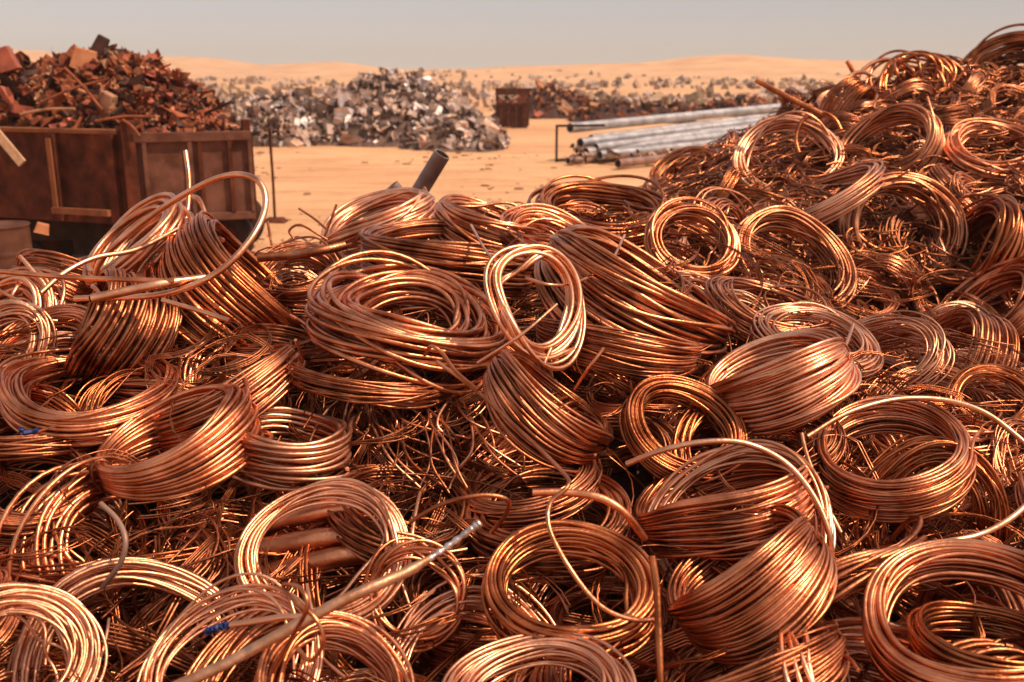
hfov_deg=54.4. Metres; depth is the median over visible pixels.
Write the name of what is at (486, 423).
copper wire
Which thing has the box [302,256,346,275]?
copper coil
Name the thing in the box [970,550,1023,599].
copper coil
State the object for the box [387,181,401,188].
steel pipe
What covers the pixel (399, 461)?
copper wire
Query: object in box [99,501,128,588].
twisted cable
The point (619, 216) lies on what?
copper coil
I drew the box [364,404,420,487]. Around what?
copper wire
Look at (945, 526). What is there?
copper coil
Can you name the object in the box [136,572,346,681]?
copper coil
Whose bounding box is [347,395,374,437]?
copper wire
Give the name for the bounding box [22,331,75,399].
copper coil
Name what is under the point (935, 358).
copper coil
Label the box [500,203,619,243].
copper coil
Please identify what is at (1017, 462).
copper coil
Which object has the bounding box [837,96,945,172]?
copper coil
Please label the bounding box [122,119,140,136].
metal bar
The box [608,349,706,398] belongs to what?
copper coil
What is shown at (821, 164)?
copper coil
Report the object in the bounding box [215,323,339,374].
copper coil
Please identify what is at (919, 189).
copper coil
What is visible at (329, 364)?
copper coil
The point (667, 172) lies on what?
copper coil
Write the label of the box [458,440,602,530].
copper coil
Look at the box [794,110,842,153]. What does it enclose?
copper wire
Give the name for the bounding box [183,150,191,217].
copper tube
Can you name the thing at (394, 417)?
copper wire
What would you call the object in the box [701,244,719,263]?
copper coil
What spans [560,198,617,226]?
copper coil
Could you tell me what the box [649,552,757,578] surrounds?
copper coil
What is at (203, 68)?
hills
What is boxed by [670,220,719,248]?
copper coil
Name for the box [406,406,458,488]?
copper wire
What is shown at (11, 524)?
copper coil
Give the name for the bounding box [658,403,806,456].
copper coil
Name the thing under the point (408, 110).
scrap metal pile
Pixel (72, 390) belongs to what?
copper coil
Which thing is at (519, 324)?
copper coil
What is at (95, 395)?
copper coil
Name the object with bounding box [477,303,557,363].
copper wire
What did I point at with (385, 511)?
copper coil
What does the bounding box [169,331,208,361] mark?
copper coil
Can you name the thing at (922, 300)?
copper coil
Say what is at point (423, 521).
copper coil
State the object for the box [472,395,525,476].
copper wire
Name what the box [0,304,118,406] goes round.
copper coil
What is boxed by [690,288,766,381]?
copper coil
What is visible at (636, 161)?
metal pipe
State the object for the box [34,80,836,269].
ground
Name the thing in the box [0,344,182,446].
copper coil
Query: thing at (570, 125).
pipe rack
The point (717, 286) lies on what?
copper coil
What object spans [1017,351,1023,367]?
copper coil
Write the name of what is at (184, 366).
copper coil
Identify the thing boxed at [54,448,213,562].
copper coil
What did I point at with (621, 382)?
copper coil
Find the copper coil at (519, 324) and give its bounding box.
[511,293,542,326]
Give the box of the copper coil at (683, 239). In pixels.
[664,228,689,261]
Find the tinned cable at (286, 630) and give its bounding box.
[173,520,481,681]
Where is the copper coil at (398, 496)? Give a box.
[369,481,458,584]
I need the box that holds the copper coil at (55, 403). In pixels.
[0,384,108,493]
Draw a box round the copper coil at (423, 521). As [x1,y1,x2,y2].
[418,476,565,593]
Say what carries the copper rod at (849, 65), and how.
on the wire tangle at (776, 143)
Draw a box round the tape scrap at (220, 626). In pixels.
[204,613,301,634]
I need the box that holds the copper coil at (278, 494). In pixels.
[269,454,381,502]
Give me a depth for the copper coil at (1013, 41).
9.08 m
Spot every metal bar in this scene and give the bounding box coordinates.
[20,107,75,115]
[40,78,109,102]
[64,67,103,110]
[95,115,155,121]
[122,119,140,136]
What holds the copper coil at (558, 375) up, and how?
on the wire tangle at (634, 480)
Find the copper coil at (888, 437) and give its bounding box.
[796,425,913,528]
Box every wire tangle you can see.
[0,150,1023,681]
[560,56,1023,309]
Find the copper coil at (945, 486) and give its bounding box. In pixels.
[812,395,984,523]
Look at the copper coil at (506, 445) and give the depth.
3.65 m
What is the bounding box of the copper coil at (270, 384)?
[153,338,306,450]
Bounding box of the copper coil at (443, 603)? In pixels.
[389,573,571,681]
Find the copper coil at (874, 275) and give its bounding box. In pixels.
[824,268,885,311]
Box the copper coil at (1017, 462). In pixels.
[963,401,1023,500]
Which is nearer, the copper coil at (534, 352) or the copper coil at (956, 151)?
the copper coil at (534, 352)
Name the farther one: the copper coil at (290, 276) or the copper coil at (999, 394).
the copper coil at (290, 276)
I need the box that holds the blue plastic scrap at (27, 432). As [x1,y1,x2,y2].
[18,427,38,435]
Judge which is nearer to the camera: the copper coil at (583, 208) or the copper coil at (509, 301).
the copper coil at (509, 301)
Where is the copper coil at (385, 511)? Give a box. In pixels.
[234,477,421,625]
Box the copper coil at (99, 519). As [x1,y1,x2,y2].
[0,505,153,629]
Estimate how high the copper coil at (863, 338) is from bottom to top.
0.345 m
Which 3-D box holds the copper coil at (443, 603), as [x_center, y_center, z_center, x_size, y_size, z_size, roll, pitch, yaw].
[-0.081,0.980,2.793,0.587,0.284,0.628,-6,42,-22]
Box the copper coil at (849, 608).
[812,513,864,617]
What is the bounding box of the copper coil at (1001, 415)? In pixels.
[849,400,1023,475]
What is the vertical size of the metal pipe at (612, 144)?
0.609 m
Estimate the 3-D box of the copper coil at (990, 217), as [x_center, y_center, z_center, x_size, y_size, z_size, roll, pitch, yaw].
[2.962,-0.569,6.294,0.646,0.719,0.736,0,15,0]
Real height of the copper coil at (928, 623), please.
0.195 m
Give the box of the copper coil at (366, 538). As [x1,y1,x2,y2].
[324,464,474,571]
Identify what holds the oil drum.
on the ground
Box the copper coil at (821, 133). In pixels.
[733,110,844,193]
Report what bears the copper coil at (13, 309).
on the wire tangle at (634, 480)
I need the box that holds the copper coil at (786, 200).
[769,188,808,206]
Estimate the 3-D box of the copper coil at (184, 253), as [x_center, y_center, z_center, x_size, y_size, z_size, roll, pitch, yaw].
[-1.249,-0.194,4.464,0.759,0.775,0.872,0,15,0]
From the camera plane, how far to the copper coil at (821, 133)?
7.74 m
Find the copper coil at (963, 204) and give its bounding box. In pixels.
[945,171,994,215]
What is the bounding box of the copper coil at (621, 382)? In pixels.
[564,361,667,416]
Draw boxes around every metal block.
[0,46,22,73]
[33,222,48,235]
[69,47,97,71]
[90,34,109,57]
[94,91,117,111]
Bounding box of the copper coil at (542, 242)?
[510,233,549,307]
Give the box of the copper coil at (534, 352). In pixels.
[483,244,586,370]
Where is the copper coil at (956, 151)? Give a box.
[941,117,1023,186]
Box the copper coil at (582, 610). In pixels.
[478,573,610,669]
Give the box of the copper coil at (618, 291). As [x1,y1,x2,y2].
[534,224,736,375]
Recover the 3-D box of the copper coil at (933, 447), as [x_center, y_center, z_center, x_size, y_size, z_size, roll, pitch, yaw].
[1.425,0.635,3.427,0.595,0.629,0.282,4,-6,13]
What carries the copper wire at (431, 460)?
hanging from the copper coil at (338, 388)
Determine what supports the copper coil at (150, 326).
on the wire tangle at (634, 480)
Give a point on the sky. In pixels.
(402, 34)
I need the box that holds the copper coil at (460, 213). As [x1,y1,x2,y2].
[433,194,546,249]
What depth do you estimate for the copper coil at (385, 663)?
2.54 m
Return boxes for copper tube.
[0,269,174,283]
[39,226,178,294]
[73,171,268,301]
[89,274,205,302]
[161,298,230,322]
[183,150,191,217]
[250,497,372,533]
[257,241,346,261]
[259,523,382,557]
[260,546,377,577]
[408,493,510,533]
[531,488,647,541]
[625,438,834,557]
[805,395,1023,445]
[946,504,1023,538]
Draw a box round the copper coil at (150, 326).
[63,265,183,397]
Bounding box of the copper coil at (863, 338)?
[749,301,883,407]
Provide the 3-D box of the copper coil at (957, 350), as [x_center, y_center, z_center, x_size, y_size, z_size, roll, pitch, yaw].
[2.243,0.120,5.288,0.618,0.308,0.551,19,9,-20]
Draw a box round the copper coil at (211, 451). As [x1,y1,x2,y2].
[89,368,273,501]
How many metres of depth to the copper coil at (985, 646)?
2.63 m
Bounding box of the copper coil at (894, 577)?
[861,538,1023,681]
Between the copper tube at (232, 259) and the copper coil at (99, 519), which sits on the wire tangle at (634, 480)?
the copper coil at (99, 519)
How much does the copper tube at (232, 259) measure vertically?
0.559 m
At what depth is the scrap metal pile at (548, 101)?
56.35 m
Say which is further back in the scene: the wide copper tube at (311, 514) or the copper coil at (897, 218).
the copper coil at (897, 218)
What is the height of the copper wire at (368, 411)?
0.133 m
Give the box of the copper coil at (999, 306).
[993,298,1019,314]
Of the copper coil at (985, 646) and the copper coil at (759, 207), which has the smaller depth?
the copper coil at (985, 646)
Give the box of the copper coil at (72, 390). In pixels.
[51,379,75,399]
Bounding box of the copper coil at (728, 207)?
[692,187,755,258]
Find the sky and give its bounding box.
[0,0,1023,68]
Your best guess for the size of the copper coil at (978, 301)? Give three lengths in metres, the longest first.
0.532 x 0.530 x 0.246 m
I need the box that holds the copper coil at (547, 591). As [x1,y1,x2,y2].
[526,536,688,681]
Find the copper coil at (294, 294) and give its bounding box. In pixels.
[252,236,357,309]
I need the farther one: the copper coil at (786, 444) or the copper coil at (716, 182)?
the copper coil at (716, 182)
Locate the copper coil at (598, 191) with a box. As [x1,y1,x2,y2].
[526,174,681,248]
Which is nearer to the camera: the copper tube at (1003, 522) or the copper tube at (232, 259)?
the copper tube at (1003, 522)
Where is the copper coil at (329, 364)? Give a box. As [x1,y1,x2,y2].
[292,339,402,398]
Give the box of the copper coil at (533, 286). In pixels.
[521,233,554,309]
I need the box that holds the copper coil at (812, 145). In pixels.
[791,140,823,163]
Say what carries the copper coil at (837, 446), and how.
on the wire tangle at (634, 480)
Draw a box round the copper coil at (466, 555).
[395,528,484,611]
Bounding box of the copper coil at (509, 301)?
[417,289,513,320]
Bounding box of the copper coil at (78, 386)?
[58,317,85,402]
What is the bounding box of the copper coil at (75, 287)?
[22,268,92,308]
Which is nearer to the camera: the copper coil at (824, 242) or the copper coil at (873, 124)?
the copper coil at (824, 242)
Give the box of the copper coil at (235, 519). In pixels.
[148,498,326,652]
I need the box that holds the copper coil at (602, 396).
[563,384,633,474]
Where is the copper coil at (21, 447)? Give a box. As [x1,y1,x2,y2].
[0,389,115,472]
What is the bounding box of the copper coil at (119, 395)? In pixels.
[109,379,194,402]
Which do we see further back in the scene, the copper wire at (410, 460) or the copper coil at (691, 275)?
the copper coil at (691, 275)
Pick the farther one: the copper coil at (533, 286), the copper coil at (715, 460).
the copper coil at (533, 286)
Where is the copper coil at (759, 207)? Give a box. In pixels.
[746,196,802,213]
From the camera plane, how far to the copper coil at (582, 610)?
3.34 m
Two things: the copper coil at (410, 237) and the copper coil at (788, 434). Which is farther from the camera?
the copper coil at (410, 237)
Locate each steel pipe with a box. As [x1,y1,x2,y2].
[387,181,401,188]
[413,149,449,191]
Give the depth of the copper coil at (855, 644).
2.79 m
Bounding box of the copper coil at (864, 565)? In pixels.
[822,514,940,630]
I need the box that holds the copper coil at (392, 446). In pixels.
[326,378,410,464]
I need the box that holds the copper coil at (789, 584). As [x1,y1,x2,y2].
[666,504,837,664]
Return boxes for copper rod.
[755,78,822,116]
[845,60,857,77]
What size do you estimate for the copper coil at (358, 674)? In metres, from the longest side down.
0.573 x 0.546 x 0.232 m
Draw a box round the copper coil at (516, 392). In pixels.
[482,349,613,472]
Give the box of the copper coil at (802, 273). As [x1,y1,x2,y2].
[727,252,818,300]
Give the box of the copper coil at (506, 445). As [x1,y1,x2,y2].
[437,381,583,485]
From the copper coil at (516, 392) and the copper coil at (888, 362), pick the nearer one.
the copper coil at (516, 392)
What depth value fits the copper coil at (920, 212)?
6.61 m
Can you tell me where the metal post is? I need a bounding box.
[245,105,290,223]
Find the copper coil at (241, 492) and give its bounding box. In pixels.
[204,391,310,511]
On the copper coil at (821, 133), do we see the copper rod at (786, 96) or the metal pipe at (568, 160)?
the copper rod at (786, 96)
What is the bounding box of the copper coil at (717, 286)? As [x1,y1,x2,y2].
[704,276,840,340]
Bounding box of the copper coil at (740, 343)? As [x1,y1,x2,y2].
[718,332,748,354]
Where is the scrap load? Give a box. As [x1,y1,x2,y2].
[0,44,239,143]
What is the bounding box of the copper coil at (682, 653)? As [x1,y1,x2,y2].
[664,645,850,681]
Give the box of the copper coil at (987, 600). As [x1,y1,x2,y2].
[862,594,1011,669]
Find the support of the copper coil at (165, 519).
on the wire tangle at (634, 480)
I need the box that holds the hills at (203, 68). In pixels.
[12,49,378,79]
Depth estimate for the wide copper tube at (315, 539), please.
3.07 m
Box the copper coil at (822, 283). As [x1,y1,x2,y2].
[765,267,832,305]
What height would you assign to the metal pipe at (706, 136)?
0.646 m
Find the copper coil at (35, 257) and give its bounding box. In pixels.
[16,248,86,302]
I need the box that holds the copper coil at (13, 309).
[0,289,57,369]
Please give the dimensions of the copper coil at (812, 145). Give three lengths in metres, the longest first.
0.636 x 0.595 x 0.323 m
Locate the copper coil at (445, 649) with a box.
[391,556,545,678]
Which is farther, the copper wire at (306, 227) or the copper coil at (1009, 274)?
the copper coil at (1009, 274)
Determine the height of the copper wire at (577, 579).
0.464 m
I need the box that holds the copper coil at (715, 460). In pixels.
[641,433,842,604]
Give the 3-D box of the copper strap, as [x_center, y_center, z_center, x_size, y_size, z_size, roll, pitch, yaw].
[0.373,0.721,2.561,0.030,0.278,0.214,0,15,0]
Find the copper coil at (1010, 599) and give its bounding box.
[912,575,1023,611]
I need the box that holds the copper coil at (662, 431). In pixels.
[554,408,686,526]
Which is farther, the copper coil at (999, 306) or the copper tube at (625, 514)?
the copper coil at (999, 306)
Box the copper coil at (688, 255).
[643,238,703,265]
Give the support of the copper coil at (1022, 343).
on the wire tangle at (634, 480)
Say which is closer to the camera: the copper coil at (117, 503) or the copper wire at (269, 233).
the copper coil at (117, 503)
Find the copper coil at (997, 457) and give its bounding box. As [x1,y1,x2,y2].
[978,417,1023,506]
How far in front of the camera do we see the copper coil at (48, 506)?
3.16 m
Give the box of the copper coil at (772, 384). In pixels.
[705,323,861,435]
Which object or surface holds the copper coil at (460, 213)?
on the wire tangle at (634, 480)
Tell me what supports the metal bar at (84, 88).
on the scrap load
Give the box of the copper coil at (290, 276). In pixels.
[275,266,316,285]
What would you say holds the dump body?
on the ground
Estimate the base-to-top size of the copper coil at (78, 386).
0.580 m
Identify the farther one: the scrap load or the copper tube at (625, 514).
the scrap load
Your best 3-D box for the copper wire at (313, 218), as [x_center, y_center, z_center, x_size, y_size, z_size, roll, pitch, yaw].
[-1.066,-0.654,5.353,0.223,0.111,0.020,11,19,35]
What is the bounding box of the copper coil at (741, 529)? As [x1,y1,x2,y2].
[634,442,828,560]
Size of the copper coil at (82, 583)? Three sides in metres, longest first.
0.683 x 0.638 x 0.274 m
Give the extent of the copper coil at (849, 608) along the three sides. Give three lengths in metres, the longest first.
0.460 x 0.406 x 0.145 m
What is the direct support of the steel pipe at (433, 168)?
on the wire tangle at (634, 480)
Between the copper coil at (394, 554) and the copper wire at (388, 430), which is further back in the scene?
the copper wire at (388, 430)
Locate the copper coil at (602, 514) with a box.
[465,465,633,583]
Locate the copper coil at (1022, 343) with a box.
[1020,337,1023,351]
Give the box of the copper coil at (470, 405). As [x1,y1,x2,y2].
[401,369,487,422]
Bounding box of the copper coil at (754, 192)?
[728,184,785,205]
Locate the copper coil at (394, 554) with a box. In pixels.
[363,531,467,653]
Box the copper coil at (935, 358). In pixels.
[845,310,954,400]
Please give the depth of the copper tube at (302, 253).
4.68 m
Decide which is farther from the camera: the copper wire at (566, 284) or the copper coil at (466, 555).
the copper wire at (566, 284)
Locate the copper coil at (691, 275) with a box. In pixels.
[676,270,729,348]
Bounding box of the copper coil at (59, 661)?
[0,644,123,681]
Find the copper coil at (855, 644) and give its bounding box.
[775,617,948,681]
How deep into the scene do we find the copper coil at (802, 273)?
5.66 m
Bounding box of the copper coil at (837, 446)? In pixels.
[748,413,848,474]
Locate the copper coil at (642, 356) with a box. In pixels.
[535,314,706,379]
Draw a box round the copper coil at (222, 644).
[185,606,344,681]
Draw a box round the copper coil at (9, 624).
[0,569,20,648]
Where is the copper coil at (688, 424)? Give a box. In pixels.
[653,406,765,509]
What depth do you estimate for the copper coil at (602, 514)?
3.21 m
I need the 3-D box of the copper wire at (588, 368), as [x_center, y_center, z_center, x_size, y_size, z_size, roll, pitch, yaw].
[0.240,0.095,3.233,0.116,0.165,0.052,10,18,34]
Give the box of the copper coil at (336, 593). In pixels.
[238,563,371,609]
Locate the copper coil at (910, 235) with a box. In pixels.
[878,193,931,243]
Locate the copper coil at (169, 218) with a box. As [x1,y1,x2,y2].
[82,192,224,285]
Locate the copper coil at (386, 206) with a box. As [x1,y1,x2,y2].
[321,186,436,268]
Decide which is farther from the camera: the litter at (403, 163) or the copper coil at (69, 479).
the litter at (403, 163)
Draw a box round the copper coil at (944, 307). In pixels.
[918,300,994,328]
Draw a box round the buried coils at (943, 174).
[638,55,1023,306]
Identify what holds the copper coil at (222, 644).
on the wire tangle at (634, 480)
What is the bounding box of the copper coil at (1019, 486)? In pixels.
[1014,471,1023,523]
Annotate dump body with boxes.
[0,119,264,260]
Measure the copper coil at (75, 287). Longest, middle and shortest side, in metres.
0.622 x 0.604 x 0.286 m
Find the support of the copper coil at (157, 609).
on the wire tangle at (634, 480)
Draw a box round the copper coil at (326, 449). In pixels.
[232,406,359,491]
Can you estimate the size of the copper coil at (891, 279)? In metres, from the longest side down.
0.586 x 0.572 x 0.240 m
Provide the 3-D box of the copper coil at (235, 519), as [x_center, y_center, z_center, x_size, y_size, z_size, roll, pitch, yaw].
[-0.841,0.752,3.194,0.643,0.292,0.606,7,32,23]
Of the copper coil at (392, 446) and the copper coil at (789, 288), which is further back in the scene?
the copper coil at (789, 288)
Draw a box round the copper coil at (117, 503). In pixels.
[2,493,124,596]
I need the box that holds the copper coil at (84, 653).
[0,582,110,681]
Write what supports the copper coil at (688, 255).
on the wire tangle at (634, 480)
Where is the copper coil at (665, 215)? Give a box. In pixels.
[643,196,740,279]
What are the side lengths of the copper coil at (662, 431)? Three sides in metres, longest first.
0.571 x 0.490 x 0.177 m
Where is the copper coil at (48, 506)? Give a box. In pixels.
[0,456,211,633]
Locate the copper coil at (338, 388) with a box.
[282,346,463,408]
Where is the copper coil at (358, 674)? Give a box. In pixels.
[318,668,438,681]
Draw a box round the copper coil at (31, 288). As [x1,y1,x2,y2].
[0,254,66,361]
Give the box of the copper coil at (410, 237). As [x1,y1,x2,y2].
[359,217,534,297]
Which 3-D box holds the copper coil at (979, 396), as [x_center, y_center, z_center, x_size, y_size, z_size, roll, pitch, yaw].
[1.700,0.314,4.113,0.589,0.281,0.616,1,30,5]
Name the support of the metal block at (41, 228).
on the oil drum
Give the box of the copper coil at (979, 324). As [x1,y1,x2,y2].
[914,306,1019,388]
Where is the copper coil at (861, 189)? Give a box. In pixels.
[763,159,909,242]
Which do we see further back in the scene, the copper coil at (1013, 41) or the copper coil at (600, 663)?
the copper coil at (1013, 41)
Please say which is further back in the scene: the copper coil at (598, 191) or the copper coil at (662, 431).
the copper coil at (598, 191)
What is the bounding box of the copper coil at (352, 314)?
[304,250,509,414]
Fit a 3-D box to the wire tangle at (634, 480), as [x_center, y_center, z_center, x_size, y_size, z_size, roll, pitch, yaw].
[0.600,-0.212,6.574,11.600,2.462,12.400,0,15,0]
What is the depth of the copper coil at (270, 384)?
3.54 m
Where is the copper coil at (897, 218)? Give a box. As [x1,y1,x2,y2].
[875,211,934,301]
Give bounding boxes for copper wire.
[266,221,272,245]
[271,582,325,673]
[288,224,327,240]
[298,208,325,229]
[308,400,338,475]
[319,204,336,243]
[343,402,348,457]
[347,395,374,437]
[355,394,370,440]
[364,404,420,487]
[364,405,371,438]
[369,405,407,484]
[371,381,427,444]
[374,413,433,488]
[379,386,399,489]
[384,404,397,429]
[389,381,470,471]
[394,408,469,439]
[399,408,429,443]
[400,384,448,488]
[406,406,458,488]
[415,406,430,489]
[423,344,478,391]
[425,408,461,449]
[425,409,464,486]
[429,402,449,493]
[434,405,452,456]
[436,360,653,622]
[436,387,468,442]
[442,397,465,478]
[445,396,467,490]
[446,397,473,478]
[453,388,505,435]
[459,388,521,468]
[464,397,526,483]
[468,395,494,462]
[470,224,495,261]
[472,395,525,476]
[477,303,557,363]
[525,234,625,286]
[573,347,604,389]
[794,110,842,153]
[839,70,872,102]
[858,58,917,83]
[913,58,965,94]
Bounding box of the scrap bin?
[496,103,528,126]
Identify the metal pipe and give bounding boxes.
[565,153,667,163]
[566,102,789,132]
[577,116,768,147]
[578,152,595,157]
[582,131,744,152]
[588,111,778,136]
[592,124,754,149]
[596,138,740,159]
[614,153,688,167]
[636,123,755,139]
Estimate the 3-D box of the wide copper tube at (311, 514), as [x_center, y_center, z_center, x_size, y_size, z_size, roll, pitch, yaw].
[-0.632,0.554,3.152,0.392,0.134,0.079,-1,15,-3]
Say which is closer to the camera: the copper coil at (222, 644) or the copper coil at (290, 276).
the copper coil at (222, 644)
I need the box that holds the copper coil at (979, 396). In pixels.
[858,360,996,457]
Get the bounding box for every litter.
[254,152,556,243]
[569,143,672,164]
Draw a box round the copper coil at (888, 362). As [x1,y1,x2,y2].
[831,356,919,411]
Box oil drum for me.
[0,220,33,268]
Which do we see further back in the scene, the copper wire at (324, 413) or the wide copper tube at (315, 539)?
the copper wire at (324, 413)
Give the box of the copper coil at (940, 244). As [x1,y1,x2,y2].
[914,224,969,274]
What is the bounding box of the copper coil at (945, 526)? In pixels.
[870,469,970,544]
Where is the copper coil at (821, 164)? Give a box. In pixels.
[778,127,834,168]
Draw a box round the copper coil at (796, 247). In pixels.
[775,239,811,260]
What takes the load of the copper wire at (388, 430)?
hanging from the wire tangle at (634, 480)
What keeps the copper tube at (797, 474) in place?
on the copper coil at (864, 565)
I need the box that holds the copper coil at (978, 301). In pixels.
[940,292,1003,320]
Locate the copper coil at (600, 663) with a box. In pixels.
[442,632,636,681]
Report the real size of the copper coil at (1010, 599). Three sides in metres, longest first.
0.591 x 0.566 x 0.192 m
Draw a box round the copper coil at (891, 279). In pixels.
[853,259,924,309]
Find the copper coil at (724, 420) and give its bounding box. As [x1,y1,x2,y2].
[619,374,747,491]
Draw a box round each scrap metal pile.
[215,85,325,123]
[250,67,510,151]
[490,78,780,123]
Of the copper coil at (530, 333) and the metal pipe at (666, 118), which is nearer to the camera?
the copper coil at (530, 333)
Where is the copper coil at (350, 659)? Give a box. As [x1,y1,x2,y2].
[199,558,368,679]
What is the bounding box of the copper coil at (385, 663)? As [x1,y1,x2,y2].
[254,610,414,681]
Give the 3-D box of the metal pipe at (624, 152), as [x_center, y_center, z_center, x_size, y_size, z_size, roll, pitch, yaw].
[6.748,-6.488,32.641,11.336,0.449,0.280,-13,20,-40]
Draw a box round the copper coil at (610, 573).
[606,513,693,647]
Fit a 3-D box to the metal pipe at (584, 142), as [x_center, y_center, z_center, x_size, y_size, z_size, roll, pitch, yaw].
[7.121,-7.462,34.656,0.299,0.714,14.402,15,21,43]
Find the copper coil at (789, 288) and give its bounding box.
[782,287,798,293]
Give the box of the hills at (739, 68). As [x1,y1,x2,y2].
[257,54,1023,82]
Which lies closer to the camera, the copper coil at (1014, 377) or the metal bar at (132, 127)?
the copper coil at (1014, 377)
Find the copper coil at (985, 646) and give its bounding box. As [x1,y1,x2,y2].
[950,635,1023,673]
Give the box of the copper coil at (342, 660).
[283,514,453,681]
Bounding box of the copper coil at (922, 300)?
[908,271,952,323]
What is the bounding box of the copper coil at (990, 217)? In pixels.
[926,193,1023,303]
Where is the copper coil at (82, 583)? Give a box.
[6,556,253,681]
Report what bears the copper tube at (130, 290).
on the copper tube at (232, 259)
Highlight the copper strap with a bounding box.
[648,555,664,681]
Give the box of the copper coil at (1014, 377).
[945,363,1023,429]
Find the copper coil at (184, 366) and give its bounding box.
[176,314,328,413]
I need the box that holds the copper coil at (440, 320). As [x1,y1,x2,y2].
[425,317,452,381]
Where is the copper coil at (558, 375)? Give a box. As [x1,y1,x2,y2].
[525,337,573,384]
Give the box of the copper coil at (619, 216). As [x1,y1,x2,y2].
[605,211,627,226]
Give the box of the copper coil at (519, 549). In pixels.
[481,519,654,667]
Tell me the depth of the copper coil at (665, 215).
5.27 m
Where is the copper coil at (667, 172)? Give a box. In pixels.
[642,146,729,196]
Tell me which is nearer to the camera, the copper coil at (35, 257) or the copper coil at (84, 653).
the copper coil at (84, 653)
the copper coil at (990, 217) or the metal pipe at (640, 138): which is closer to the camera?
the copper coil at (990, 217)
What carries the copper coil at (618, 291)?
on the wire tangle at (634, 480)
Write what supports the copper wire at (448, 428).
hanging from the copper coil at (338, 388)
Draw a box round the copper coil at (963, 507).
[879,468,1015,543]
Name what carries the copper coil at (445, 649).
on the wire tangle at (634, 480)
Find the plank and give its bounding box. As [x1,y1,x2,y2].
[0,130,25,165]
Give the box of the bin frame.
[495,88,529,125]
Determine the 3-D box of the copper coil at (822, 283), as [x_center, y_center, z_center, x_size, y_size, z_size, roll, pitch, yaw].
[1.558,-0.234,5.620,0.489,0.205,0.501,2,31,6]
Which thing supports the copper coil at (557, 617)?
on the wire tangle at (634, 480)
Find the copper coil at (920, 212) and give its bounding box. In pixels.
[883,206,944,222]
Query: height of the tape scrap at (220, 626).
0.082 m
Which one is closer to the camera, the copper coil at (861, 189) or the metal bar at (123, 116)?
the copper coil at (861, 189)
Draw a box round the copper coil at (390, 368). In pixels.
[373,364,490,467]
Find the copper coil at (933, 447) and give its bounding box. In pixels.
[836,433,1013,608]
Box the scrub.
[191,67,875,109]
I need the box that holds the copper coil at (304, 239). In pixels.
[278,236,307,262]
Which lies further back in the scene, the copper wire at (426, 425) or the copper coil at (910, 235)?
the copper coil at (910, 235)
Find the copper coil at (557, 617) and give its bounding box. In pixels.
[538,576,684,681]
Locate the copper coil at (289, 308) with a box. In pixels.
[278,302,427,332]
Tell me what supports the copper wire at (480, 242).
on the copper coil at (410, 237)
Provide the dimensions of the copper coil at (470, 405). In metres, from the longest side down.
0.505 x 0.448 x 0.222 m
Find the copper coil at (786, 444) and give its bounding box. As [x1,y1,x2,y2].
[694,434,812,455]
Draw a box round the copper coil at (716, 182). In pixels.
[715,162,796,205]
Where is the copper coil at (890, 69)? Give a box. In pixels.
[864,49,969,101]
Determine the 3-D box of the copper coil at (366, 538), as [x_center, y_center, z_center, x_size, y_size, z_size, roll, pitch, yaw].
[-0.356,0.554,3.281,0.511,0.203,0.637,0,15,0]
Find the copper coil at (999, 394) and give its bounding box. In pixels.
[928,382,1022,416]
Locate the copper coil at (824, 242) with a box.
[729,205,869,308]
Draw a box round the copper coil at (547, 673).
[506,657,614,681]
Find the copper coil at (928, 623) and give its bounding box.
[906,600,1023,675]
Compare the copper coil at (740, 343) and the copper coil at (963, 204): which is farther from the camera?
the copper coil at (963, 204)
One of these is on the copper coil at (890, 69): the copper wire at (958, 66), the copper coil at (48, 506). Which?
the copper wire at (958, 66)
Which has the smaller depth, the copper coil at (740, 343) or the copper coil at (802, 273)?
the copper coil at (740, 343)
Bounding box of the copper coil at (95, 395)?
[72,368,151,410]
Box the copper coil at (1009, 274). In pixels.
[942,255,1023,353]
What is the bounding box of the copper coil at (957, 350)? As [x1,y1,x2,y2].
[880,324,973,388]
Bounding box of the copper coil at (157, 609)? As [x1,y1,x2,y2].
[101,513,250,681]
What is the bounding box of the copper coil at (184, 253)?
[143,210,314,364]
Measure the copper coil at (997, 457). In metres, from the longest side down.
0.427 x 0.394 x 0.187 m
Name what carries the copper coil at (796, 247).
on the wire tangle at (634, 480)
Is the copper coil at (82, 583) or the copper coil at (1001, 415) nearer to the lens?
the copper coil at (82, 583)
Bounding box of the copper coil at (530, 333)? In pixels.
[507,328,536,350]
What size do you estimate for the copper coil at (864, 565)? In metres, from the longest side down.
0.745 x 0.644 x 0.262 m
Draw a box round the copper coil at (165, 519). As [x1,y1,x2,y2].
[155,474,323,546]
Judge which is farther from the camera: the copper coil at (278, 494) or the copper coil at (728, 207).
the copper coil at (728, 207)
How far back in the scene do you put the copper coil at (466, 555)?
3.24 m
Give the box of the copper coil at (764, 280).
[678,269,778,303]
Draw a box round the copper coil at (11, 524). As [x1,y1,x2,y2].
[0,442,101,547]
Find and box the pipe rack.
[555,124,604,161]
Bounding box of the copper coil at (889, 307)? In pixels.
[817,266,899,328]
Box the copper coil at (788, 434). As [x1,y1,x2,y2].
[766,431,877,540]
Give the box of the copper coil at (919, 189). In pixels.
[839,171,968,282]
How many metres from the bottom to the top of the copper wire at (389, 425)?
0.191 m
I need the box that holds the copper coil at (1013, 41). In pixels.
[961,23,1023,96]
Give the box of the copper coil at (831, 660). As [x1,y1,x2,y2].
[673,618,859,681]

